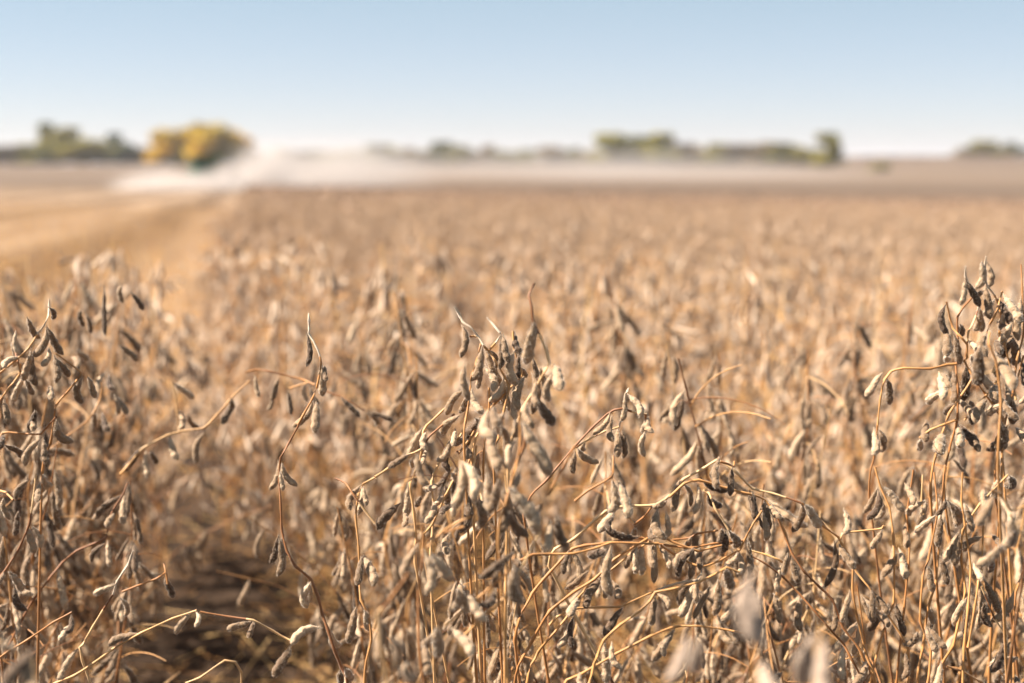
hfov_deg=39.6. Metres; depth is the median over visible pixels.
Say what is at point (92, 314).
soybean plant
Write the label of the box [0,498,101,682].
soybean plant
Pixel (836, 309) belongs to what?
soybean plant
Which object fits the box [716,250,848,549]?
soybean plant
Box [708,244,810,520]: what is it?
soybean plant
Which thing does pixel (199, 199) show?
stubble field
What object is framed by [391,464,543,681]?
soybean plant
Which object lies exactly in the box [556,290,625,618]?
soybean plant
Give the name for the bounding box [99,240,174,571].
soybean plant
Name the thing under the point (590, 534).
soybean plant
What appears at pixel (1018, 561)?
soybean plant
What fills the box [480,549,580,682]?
soybean plant
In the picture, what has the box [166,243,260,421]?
soybean plant
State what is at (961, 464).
soybean plant
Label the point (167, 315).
soybean plant
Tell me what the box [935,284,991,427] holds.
soybean plant
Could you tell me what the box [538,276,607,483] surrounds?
soybean plant
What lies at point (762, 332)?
soybean plant
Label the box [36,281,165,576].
soybean plant
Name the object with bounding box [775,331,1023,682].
soybean plant
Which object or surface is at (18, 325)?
soybean plant
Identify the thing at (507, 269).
soybean plant
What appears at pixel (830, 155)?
tree
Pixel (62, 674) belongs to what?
soybean plant
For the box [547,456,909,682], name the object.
soybean plant
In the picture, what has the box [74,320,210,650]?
soybean plant
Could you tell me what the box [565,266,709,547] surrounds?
soybean plant
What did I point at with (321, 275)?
soybean plant
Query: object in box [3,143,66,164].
tree
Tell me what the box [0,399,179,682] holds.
soybean plant
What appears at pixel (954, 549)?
soybean plant
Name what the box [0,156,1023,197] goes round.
field
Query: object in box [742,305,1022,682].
soybean plant
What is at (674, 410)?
soybean plant
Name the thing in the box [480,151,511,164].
tree
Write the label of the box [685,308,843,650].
soybean plant
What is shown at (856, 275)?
soybean plant
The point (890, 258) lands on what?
soybean plant
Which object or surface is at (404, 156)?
tree
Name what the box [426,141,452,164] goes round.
tree
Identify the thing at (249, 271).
soybean plant
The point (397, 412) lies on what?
soybean plant
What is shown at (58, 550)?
soybean plant
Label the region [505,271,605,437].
soybean plant
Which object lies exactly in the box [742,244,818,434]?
soybean plant
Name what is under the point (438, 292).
soybean plant
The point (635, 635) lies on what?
soybean plant
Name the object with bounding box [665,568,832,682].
soybean plant
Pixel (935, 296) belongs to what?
soybean plant
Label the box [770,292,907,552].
soybean plant
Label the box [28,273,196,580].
soybean plant
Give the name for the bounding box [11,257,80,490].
soybean plant
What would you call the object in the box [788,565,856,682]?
soybean plant
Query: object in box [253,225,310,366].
soybean plant
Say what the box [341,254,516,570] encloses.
soybean plant
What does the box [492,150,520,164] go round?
tree
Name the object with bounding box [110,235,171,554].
soybean plant
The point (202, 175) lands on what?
combine harvester
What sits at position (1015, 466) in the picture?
soybean plant
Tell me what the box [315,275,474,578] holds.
soybean plant
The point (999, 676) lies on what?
soybean plant
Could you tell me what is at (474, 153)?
tree
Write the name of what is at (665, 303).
soybean plant
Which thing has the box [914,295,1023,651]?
soybean plant
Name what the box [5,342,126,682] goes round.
soybean plant
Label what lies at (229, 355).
soybean plant
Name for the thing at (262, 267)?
soybean plant
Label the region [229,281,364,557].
soybean plant
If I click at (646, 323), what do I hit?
soybean plant
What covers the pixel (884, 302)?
soybean plant
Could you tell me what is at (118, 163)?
tree
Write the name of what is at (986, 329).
soybean plant
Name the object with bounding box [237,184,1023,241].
crop canopy
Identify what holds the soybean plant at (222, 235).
on the ground
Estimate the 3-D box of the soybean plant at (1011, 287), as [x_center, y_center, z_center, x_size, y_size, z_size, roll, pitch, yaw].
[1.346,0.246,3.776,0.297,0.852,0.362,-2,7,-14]
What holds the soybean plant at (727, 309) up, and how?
on the ground
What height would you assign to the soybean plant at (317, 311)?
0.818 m
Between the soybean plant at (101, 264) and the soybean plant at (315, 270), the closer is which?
the soybean plant at (101, 264)
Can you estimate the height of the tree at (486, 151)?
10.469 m
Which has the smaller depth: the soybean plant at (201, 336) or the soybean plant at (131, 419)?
the soybean plant at (131, 419)
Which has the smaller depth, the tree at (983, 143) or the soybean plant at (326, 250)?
the soybean plant at (326, 250)
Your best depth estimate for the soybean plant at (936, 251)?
5.87 m
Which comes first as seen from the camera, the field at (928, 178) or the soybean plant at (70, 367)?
the soybean plant at (70, 367)
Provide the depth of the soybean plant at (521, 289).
3.57 m
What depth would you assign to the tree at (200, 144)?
593.30 m
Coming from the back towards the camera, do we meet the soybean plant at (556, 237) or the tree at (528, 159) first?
the tree at (528, 159)
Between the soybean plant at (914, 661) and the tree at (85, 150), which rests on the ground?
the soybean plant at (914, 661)
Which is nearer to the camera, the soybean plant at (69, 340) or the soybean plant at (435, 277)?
the soybean plant at (69, 340)
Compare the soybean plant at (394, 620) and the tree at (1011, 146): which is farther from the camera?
the tree at (1011, 146)
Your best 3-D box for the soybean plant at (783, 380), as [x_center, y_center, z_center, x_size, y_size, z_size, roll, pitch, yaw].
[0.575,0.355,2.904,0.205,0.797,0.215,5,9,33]
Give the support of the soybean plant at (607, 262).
on the ground
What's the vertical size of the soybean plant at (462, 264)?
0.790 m
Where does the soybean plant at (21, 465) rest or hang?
on the ground
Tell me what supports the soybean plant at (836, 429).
on the ground
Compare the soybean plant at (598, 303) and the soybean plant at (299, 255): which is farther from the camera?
the soybean plant at (299, 255)
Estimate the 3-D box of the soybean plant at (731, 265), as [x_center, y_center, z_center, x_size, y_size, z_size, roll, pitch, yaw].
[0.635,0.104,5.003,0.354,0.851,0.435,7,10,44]
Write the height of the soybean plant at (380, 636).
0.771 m
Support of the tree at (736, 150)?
on the field at (928, 178)
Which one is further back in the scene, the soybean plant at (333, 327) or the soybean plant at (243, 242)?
the soybean plant at (243, 242)
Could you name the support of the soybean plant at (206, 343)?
on the ground
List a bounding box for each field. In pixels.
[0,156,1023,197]
[0,187,241,679]
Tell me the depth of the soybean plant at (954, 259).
5.10 m
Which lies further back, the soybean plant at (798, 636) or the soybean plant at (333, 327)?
the soybean plant at (333, 327)
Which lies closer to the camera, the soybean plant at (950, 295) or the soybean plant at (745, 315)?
the soybean plant at (950, 295)
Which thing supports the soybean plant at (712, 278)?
on the ground
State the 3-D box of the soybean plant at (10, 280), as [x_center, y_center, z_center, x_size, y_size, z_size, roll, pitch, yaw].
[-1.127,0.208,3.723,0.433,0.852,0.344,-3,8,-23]
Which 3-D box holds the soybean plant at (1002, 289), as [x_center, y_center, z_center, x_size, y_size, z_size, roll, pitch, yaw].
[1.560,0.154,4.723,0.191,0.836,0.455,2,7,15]
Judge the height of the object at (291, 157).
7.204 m
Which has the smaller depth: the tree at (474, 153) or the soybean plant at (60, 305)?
the soybean plant at (60, 305)
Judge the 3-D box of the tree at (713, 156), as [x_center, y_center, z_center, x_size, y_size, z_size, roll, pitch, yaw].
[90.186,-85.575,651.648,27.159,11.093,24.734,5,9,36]
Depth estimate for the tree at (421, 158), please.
688.60 m
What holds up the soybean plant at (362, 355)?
on the ground
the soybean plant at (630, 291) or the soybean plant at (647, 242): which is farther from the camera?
the soybean plant at (647, 242)
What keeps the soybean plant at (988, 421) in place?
on the ground
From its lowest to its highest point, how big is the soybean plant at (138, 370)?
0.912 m
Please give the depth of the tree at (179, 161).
591.53 m
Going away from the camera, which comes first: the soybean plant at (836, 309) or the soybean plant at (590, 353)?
the soybean plant at (590, 353)
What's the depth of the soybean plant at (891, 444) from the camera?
2.60 m
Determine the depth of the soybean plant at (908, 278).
4.63 m
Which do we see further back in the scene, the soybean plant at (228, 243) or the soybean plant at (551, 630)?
the soybean plant at (228, 243)
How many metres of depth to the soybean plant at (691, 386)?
3.40 m
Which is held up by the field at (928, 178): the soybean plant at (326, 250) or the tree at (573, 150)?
the tree at (573, 150)
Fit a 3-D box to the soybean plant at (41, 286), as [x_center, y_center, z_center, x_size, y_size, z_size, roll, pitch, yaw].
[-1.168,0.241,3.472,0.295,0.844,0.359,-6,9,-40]
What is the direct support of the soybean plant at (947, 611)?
on the ground
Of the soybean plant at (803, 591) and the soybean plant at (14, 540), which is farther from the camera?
the soybean plant at (14, 540)
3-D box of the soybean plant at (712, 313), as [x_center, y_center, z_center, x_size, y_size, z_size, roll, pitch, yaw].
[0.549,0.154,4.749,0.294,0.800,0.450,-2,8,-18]
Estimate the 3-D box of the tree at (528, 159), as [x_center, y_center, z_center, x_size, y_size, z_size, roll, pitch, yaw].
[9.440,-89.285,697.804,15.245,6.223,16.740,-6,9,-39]
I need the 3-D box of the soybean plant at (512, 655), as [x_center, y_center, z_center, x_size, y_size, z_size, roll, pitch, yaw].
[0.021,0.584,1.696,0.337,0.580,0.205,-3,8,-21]
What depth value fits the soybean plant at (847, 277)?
5.35 m
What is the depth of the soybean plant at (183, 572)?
2.81 m
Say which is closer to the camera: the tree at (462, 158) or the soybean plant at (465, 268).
the soybean plant at (465, 268)
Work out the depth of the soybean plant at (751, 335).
4.46 m
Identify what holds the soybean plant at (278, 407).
on the ground
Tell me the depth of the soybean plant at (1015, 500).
3.40 m
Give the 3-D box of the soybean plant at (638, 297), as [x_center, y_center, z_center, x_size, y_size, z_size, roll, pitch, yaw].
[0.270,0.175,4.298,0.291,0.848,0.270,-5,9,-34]
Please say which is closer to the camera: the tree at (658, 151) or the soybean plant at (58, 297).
the soybean plant at (58, 297)
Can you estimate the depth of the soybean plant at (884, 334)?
4.51 m
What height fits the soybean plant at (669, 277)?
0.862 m
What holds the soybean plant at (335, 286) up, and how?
on the ground
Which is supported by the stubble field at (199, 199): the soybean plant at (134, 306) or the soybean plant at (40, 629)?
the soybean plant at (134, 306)
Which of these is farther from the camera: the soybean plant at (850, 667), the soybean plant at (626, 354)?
the soybean plant at (626, 354)
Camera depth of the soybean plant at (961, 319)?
4.50 m
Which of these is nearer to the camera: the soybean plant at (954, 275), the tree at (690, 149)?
the soybean plant at (954, 275)
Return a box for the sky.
[0,0,1023,163]
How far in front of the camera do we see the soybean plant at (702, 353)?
3.89 m
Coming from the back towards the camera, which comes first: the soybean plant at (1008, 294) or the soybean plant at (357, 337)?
the soybean plant at (357, 337)
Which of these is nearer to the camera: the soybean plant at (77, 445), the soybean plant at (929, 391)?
the soybean plant at (77, 445)
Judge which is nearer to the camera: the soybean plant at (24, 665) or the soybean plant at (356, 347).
the soybean plant at (24, 665)
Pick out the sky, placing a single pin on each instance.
(888, 77)
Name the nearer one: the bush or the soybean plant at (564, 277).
the soybean plant at (564, 277)
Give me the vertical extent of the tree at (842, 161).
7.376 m
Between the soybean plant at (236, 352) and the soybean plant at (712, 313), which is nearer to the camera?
the soybean plant at (236, 352)
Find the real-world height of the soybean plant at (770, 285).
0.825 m
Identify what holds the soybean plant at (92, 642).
on the ground
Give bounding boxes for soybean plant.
[0,254,141,488]
[0,257,159,585]
[0,267,149,478]
[0,276,116,643]
[0,277,67,653]
[0,281,88,682]
[0,285,392,682]
[0,286,44,464]
[0,289,226,682]
[0,296,181,637]
[0,299,97,682]
[0,302,119,682]
[0,304,111,681]
[0,315,104,647]
[0,338,121,682]
[0,339,272,682]
[0,351,69,642]
[0,390,45,548]
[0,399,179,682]
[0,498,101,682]
[0,551,241,682]
[0,616,54,677]
[0,641,37,682]
[1,273,143,669]
[1,341,77,635]
[3,258,171,491]
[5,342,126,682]
[6,463,103,656]
[7,301,164,682]
[9,282,168,679]
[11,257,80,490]
[22,238,199,586]
[24,271,99,421]
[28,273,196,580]
[31,457,141,643]
[33,252,215,588]
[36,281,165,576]
[40,293,148,660]
[54,275,132,647]
[56,238,232,543]
[64,261,228,597]
[68,479,180,682]
[69,263,139,588]
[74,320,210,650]
[85,274,195,408]
[95,278,238,514]
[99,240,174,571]
[101,318,188,502]
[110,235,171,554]
[112,252,201,561]
[114,253,195,591]
[117,261,185,438]
[153,233,302,530]
[154,259,325,624]
[155,235,285,548]
[166,241,269,442]
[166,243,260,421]
[172,269,268,403]
[173,280,331,534]
[177,224,289,371]
[181,247,255,441]
[184,256,341,513]
[187,246,301,481]
[188,232,234,376]
[196,251,289,381]
[200,313,351,682]
[204,272,304,476]
[209,265,263,498]
[211,245,334,496]
[214,243,255,321]
[216,375,503,682]
[222,251,304,417]
[224,242,395,501]
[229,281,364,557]
[232,249,297,420]
[233,242,345,522]
[234,248,321,413]
[236,245,438,612]
[237,229,351,460]
[238,241,309,404]
[244,260,440,677]
[247,228,354,457]
[250,357,470,682]
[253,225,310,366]
[257,242,345,580]
[261,261,446,605]
[271,250,428,457]
[273,223,363,307]
[276,251,417,496]
[279,228,320,375]
[279,230,345,405]
[285,241,406,402]
[289,239,390,464]
[291,296,442,610]
[293,252,361,466]
[294,268,374,477]
[296,255,418,547]
[296,292,477,682]
[298,303,412,677]
[301,242,438,478]
[301,264,389,500]
[306,345,523,682]
[307,261,396,540]
[308,231,367,364]
[310,264,362,537]
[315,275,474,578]
[326,223,353,299]
[328,343,437,678]
[331,506,464,682]
[334,306,538,682]
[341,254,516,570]
[342,293,609,682]
[355,237,478,421]
[359,283,427,616]
[373,572,415,682]
[387,222,465,400]
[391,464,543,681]
[396,436,665,682]
[397,278,486,438]
[398,241,549,518]
[398,283,575,682]
[400,228,457,454]
[401,240,528,466]
[404,244,463,418]
[405,253,471,384]
[407,257,471,468]
[415,239,497,532]
[418,291,512,479]
[420,238,485,460]
[420,473,562,682]
[425,255,490,411]
[430,268,523,501]
[431,243,615,608]
[443,249,537,447]
[444,251,543,449]
[447,301,681,682]
[456,262,653,613]
[457,604,541,682]
[458,260,596,552]
[469,250,566,484]
[470,265,592,564]
[480,305,698,678]
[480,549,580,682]
[483,276,626,541]
[489,265,607,595]
[492,237,584,421]
[493,248,610,418]
[497,263,614,624]
[502,274,684,682]
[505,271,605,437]
[510,230,602,424]
[510,258,603,448]
[511,444,672,682]
[513,388,762,682]
[515,244,611,491]
[528,278,649,508]
[536,243,624,456]
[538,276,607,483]
[539,284,725,631]
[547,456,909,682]
[553,259,615,484]
[553,269,715,578]
[555,260,654,529]
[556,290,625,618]
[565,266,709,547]
[571,248,671,409]
[572,258,702,516]
[577,250,717,463]
[581,299,733,662]
[583,245,711,480]
[599,224,669,385]
[601,247,678,408]
[601,273,759,580]
[603,253,692,426]
[603,255,681,447]
[613,270,694,547]
[613,467,776,682]
[628,257,777,554]
[633,303,757,557]
[639,235,788,514]
[639,246,725,462]
[651,256,747,458]
[651,288,823,585]
[654,271,737,489]
[657,343,890,682]
[660,358,807,682]
[663,259,759,490]
[663,350,780,682]
[665,563,782,682]
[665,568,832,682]
[667,272,818,677]
[669,253,721,473]
[669,280,744,472]
[671,254,740,466]
[677,339,853,681]
[683,238,778,443]
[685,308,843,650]
[690,242,818,434]
[703,347,848,682]
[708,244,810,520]
[709,515,851,682]
[715,261,811,435]
[715,262,826,478]
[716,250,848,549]
[719,254,765,407]
[729,270,881,484]
[739,323,859,682]
[740,511,839,682]
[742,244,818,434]
[742,296,945,680]
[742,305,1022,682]
[751,282,974,647]
[752,263,904,566]
[753,526,912,682]
[758,264,843,479]
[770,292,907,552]
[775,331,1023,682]
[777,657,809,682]
[779,263,848,462]
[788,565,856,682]
[791,295,874,577]
[793,262,880,471]
[795,258,883,463]
[797,237,959,453]
[801,268,866,451]
[807,388,1023,682]
[808,307,1021,679]
[810,247,924,540]
[810,263,921,494]
[817,255,919,488]
[819,286,929,587]
[821,293,996,560]
[830,265,935,536]
[830,584,882,682]
[831,261,920,486]
[837,265,915,460]
[845,369,1023,675]
[846,478,1023,681]
[847,256,1023,492]
[850,524,1019,682]
[858,249,903,457]
[863,467,1023,682]
[864,256,1023,682]
[864,430,1021,682]
[866,247,991,377]
[872,285,996,503]
[874,278,1022,630]
[877,248,978,424]
[887,300,1011,682]
[895,255,962,418]
[896,238,992,360]
[896,252,975,414]
[896,291,979,653]
[898,287,994,556]
[900,259,1001,423]
[900,325,1020,623]
[911,274,977,528]
[912,264,996,520]
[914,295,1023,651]
[914,476,1023,682]
[916,296,1023,641]
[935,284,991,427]
[936,317,1023,583]
[939,253,1006,502]
[944,276,1022,426]
[952,272,1022,587]
[952,314,1023,425]
[967,287,1021,557]
[969,265,1009,489]
[987,275,1023,614]
[994,450,1023,543]
[1015,272,1023,393]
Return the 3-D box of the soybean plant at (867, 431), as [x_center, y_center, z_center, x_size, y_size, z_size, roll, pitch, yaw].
[0.671,0.372,2.473,0.291,0.861,0.375,-1,7,-8]
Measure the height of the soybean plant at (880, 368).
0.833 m
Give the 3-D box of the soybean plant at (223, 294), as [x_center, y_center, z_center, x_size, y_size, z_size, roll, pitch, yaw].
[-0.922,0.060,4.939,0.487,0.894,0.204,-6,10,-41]
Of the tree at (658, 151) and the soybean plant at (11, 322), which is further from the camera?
the tree at (658, 151)
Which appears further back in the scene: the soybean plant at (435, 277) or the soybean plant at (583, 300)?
the soybean plant at (435, 277)
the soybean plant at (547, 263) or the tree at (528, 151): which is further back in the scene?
the tree at (528, 151)
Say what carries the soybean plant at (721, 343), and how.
on the ground
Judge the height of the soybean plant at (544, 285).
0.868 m
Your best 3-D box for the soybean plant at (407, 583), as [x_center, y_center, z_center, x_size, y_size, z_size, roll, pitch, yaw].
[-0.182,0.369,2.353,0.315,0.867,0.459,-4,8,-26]
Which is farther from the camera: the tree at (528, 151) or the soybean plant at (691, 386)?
the tree at (528, 151)
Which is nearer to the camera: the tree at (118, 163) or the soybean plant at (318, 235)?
the soybean plant at (318, 235)
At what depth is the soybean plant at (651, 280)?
3.77 m
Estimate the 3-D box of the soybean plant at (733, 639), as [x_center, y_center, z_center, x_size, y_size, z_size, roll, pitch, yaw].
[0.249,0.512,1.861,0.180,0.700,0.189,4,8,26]
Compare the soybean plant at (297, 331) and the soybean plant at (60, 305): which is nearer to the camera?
the soybean plant at (60, 305)
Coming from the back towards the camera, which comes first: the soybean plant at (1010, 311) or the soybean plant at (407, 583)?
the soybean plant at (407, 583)
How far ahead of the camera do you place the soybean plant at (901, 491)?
2.20 m
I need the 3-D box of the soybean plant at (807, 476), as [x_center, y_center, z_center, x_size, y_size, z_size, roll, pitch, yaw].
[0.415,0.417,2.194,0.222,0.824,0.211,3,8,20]
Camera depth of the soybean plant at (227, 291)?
6.94 m
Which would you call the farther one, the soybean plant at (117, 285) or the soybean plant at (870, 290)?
the soybean plant at (870, 290)
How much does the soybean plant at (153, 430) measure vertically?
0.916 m
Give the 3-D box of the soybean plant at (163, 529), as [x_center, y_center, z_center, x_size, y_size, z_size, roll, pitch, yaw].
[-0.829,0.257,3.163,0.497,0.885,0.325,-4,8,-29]
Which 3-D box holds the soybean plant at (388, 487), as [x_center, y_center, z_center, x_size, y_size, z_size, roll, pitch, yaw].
[-0.325,0.282,2.954,0.305,0.904,0.394,-6,9,-38]
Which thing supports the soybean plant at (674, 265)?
on the ground
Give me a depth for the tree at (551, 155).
686.70 m
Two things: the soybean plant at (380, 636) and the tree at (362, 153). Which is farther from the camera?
the tree at (362, 153)
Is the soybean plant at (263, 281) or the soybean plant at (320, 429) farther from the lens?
the soybean plant at (263, 281)
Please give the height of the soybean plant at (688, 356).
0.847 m
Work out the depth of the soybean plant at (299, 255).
8.05 m
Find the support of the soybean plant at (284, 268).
on the ground
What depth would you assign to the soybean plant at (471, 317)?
5.24 m
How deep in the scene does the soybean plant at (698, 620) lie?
1.74 m
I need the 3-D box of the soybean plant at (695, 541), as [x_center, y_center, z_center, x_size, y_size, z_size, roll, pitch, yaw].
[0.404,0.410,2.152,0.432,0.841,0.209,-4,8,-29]
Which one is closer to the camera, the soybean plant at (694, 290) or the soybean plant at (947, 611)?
the soybean plant at (947, 611)
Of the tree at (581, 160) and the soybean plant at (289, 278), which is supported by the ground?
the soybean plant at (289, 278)
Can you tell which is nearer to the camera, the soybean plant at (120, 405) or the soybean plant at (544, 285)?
the soybean plant at (120, 405)
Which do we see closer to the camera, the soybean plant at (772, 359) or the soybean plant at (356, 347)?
the soybean plant at (772, 359)
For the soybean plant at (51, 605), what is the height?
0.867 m
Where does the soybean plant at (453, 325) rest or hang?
on the ground
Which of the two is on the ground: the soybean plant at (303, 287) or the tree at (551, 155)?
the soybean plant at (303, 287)
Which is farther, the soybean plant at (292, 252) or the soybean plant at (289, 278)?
the soybean plant at (292, 252)
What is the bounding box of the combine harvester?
[164,156,233,190]
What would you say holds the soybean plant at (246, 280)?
on the ground
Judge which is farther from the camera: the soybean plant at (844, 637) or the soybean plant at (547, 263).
the soybean plant at (547, 263)
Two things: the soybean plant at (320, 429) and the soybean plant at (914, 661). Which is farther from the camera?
the soybean plant at (320, 429)
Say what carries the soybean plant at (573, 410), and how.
on the ground
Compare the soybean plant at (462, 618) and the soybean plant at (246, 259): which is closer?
the soybean plant at (462, 618)
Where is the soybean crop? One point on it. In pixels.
(697, 245)
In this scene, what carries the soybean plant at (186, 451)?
on the ground
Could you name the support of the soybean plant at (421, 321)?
on the ground
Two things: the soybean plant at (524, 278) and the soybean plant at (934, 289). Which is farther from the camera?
the soybean plant at (934, 289)
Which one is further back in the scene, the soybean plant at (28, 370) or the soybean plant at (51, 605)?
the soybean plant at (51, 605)
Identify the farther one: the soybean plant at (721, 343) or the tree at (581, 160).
the tree at (581, 160)
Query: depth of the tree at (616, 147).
649.02 m
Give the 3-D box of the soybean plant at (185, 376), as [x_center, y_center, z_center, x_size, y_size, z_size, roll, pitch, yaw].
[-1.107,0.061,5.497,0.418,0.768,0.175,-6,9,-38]
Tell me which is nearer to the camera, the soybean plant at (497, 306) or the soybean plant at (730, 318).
the soybean plant at (497, 306)
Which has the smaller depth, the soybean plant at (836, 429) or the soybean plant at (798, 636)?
the soybean plant at (798, 636)
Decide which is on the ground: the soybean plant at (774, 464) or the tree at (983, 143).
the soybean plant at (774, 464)
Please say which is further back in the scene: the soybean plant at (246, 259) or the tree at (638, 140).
the tree at (638, 140)
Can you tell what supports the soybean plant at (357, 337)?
on the ground
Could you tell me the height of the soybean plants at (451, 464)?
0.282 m
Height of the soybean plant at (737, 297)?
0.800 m
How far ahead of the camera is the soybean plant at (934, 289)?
5.19 m
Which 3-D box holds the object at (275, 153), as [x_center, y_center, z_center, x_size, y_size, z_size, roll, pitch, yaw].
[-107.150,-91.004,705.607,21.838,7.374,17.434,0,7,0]
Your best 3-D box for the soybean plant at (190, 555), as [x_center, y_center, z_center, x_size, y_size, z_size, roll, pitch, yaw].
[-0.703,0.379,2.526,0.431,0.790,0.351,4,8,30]
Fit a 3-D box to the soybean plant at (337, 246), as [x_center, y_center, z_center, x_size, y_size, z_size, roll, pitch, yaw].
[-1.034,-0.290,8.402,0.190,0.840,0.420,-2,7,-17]
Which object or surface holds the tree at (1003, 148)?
on the field at (928, 178)
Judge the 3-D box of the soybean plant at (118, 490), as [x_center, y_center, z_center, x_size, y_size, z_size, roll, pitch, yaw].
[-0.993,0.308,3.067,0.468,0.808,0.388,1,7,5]
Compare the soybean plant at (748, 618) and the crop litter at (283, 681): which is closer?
the soybean plant at (748, 618)
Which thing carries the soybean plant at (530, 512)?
on the ground
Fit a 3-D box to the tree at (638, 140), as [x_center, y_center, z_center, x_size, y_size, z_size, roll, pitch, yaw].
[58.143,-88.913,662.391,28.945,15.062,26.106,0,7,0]
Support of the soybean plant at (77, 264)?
on the ground
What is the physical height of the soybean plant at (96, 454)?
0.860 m
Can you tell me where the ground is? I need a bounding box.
[75,156,1023,682]
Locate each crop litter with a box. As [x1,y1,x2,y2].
[2,363,329,682]
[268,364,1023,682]
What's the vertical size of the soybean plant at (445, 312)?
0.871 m
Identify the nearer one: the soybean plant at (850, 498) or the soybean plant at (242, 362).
the soybean plant at (850, 498)
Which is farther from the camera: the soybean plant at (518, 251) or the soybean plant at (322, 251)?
the soybean plant at (518, 251)
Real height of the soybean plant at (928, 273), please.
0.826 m
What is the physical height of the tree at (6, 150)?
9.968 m
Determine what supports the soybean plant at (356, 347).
on the ground
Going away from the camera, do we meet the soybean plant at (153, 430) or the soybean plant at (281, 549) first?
the soybean plant at (281, 549)
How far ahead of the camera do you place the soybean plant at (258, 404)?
4.25 m
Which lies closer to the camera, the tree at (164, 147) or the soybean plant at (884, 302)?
the soybean plant at (884, 302)
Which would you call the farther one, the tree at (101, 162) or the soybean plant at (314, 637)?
the tree at (101, 162)
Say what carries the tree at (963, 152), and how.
on the field at (928, 178)
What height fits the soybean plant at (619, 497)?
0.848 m
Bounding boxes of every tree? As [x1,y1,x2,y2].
[0,145,21,164]
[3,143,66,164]
[28,122,68,164]
[36,126,122,164]
[94,142,116,164]
[105,132,144,164]
[107,162,143,164]
[118,146,155,164]
[142,133,191,164]
[148,127,219,165]
[167,152,191,165]
[187,122,246,164]
[226,128,260,164]
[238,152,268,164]
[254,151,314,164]
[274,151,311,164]
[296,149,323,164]
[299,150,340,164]
[351,150,375,164]
[353,144,400,164]
[387,147,416,164]
[406,152,438,164]
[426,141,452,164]
[443,145,473,164]
[443,151,472,164]
[463,150,481,164]
[472,145,495,164]
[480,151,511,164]
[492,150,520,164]
[495,154,521,164]
[514,149,545,164]
[517,153,538,164]
[533,146,571,165]
[563,147,581,165]
[563,150,578,165]
[575,149,602,165]
[585,132,635,165]
[608,135,655,165]
[633,131,686,165]
[656,143,706,165]
[688,143,740,165]
[721,143,756,165]
[737,141,784,165]
[762,143,811,165]
[788,145,822,165]
[809,131,843,168]
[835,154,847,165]
[950,145,992,155]
[968,140,1006,155]
[991,146,1016,155]
[1004,142,1023,155]
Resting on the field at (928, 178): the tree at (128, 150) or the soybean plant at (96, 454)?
the tree at (128, 150)
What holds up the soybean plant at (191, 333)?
on the stubble field at (199, 199)
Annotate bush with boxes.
[867,163,891,170]
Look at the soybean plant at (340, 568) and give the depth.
1.78 m
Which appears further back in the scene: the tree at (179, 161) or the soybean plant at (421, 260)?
the tree at (179, 161)
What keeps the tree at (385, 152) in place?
on the field at (928, 178)
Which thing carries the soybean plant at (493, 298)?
on the ground
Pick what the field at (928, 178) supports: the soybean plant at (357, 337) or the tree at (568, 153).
the tree at (568, 153)
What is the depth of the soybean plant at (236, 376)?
4.43 m
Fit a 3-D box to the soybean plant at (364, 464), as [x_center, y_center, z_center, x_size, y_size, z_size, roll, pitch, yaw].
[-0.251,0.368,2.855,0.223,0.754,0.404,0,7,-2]
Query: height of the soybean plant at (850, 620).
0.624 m
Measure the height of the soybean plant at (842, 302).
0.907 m
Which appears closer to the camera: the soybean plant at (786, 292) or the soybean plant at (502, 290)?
the soybean plant at (502, 290)
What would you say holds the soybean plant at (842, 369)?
on the ground
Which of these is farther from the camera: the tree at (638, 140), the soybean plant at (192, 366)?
the tree at (638, 140)
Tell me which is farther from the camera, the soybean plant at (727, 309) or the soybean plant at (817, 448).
the soybean plant at (727, 309)
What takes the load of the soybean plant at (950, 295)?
on the ground
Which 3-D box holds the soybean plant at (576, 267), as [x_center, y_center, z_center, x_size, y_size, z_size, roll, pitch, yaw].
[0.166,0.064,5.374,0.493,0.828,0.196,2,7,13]
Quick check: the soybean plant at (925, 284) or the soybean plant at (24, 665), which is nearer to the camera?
the soybean plant at (24, 665)
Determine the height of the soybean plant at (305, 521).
0.921 m
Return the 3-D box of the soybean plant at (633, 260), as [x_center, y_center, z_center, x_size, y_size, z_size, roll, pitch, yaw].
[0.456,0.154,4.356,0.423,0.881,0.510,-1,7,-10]
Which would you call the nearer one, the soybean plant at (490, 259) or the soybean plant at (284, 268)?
the soybean plant at (490, 259)
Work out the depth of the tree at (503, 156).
696.74 m
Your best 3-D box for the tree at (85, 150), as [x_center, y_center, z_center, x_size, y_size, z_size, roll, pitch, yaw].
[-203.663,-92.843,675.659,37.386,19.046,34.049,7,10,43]
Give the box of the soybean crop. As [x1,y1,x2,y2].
[173,185,1023,431]
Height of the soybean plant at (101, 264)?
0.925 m
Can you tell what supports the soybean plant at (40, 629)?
on the ground
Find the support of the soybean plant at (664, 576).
on the ground
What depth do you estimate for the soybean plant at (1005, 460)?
3.55 m

